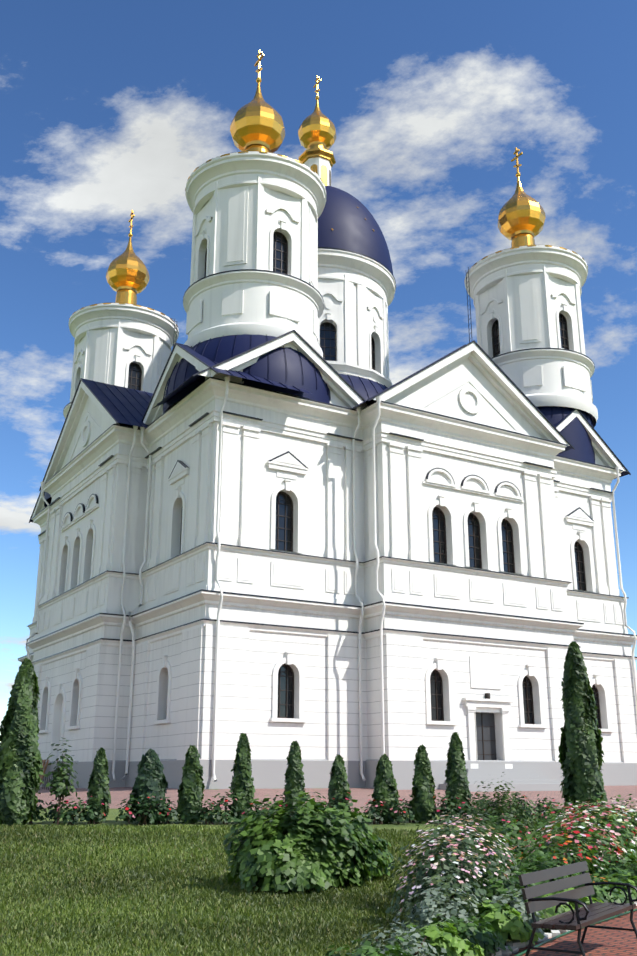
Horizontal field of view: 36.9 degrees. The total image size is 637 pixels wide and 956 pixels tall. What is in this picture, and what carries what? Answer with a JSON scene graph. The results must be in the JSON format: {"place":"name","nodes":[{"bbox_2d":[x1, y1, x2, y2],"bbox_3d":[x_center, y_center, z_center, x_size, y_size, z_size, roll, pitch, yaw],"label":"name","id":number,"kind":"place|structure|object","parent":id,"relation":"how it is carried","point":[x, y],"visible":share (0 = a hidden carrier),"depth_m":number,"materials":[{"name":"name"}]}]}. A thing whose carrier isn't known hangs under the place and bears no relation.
{"place":"outdoors","nodes":[
{"label":"outdoors","id":0,"kind":"place"},
{"bbox_2d":[42,773,69,789],"bbox_3d":[-11.493,13.289,41.857,0.629,0.689,2.000,10,-20,-30],"label":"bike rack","id":1,"kind":"object","parent":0,"point":[49,780],"visible":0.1,"depth_m":41.91,"materials":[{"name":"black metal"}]},
{"bbox_2d":[0,788,636,955],"bbox_3d":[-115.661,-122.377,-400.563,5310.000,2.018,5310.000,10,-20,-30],"label":"ground","id":2,"kind":"structure","parent":0,"point":[113,814],"depth_m":22.00,"materials":[{"name":"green plant"}]},
{"bbox_2d":[0,641,636,955],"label":"vegetation","id":3,"kind":"object","parent":2,"relation":"on","point":[287,848],"visible":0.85,"depth_m":15.07,"materials":[{"name":"green plant"}]},
{"bbox_2d":[10,753,636,954],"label":"flowers","id":4,"kind":"object","parent":2,"relation":"on","point":[168,822],"visible":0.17,"depth_m":22.30,"materials":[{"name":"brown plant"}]},
{"bbox_2d":[0,0,636,741],"label":"sky","id":5,"kind":"structure","parent":0,"point":[109,108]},
{"bbox_2d":[35,785,636,814],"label":"plaza","id":6,"kind":"structure","parent":0,"point":[119,794],"depth_m":33.77,"materials":[{"name":"red brick"}]},
{"bbox_2d":[39,759,48,784],"bbox_3d":[-13.440,14.252,46.322,0.389,1.180,1.200,10,-20,-30],"label":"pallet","id":7,"kind":"object","parent":6,"relation":"on","point":[44,761],"visible":0.35,"depth_m":46.02,"materials":[{"name":"brown wood"}]},
{"bbox_2d":[18,157,636,791],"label":"church","id":8,"kind":"structure","parent":6,"relation":"on","point":[498,589],"depth_m":43.10,"materials":[{"name":"white paint"}]},
{"bbox_2d":[44,151,597,506],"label":"church domes","id":9,"kind":"structure","parent":8,"relation":"attached to","point":[353,243],"depth_m":51.11,"materials":[{"name":"white paint"}]},
{"bbox_2d":[69,49,587,326],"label":"domes","id":10,"kind":"structure","parent":9,"relation":"on","point":[257,124],"depth_m":57.53,"materials":[{"name":"gold metal"}]},
{"bbox_2d":[171,266,471,345],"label":"ladders","id":11,"kind":"object","parent":8,"relation":"attached to","point":[467,306],"visible":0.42,"depth_m":55.92,"materials":[{"name":"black metal"}]},
{"bbox_2d":[30,335,628,521],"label":"church roofs","id":12,"kind":"structure","parent":8,"relation":"attached to","point":[123,406],"depth_m":47.36,"materials":[{"name":"blue metal"}]},
{"bbox_2d":[25,377,636,781],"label":"downpipes","id":13,"kind":"object","parent":8,"relation":"attached to","point":[358,409],"visible":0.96,"depth_m":41.89,"materials":[{"name":"metal"}]},
{"bbox_2d":[510,906,636,955],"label":"brick path","id":14,"kind":"structure","parent":0,"point":[603,942],"depth_m":10.59,"materials":[{"name":"red brick"}]},
{"bbox_2d":[483,902,636,955],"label":"curb","id":15,"kind":"structure","parent":14,"relation":"on","point":[516,945],"depth_m":10.36,"materials":[{"name":"paint"}]},
{"bbox_2d":[524,871,636,955],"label":"bench frame","id":16,"kind":"object","parent":14,"relation":"on","point":[579,918],"visible":0.79,"depth_m":9.25,"materials":[{"name":"black metal"}]},
{"bbox_2d":[518,861,635,929],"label":"bench slats","id":17,"kind":"object","parent":16,"relation":"on","point":[598,911],"visible":0.98,"depth_m":9.80,"materials":[{"name":"grey wood"}]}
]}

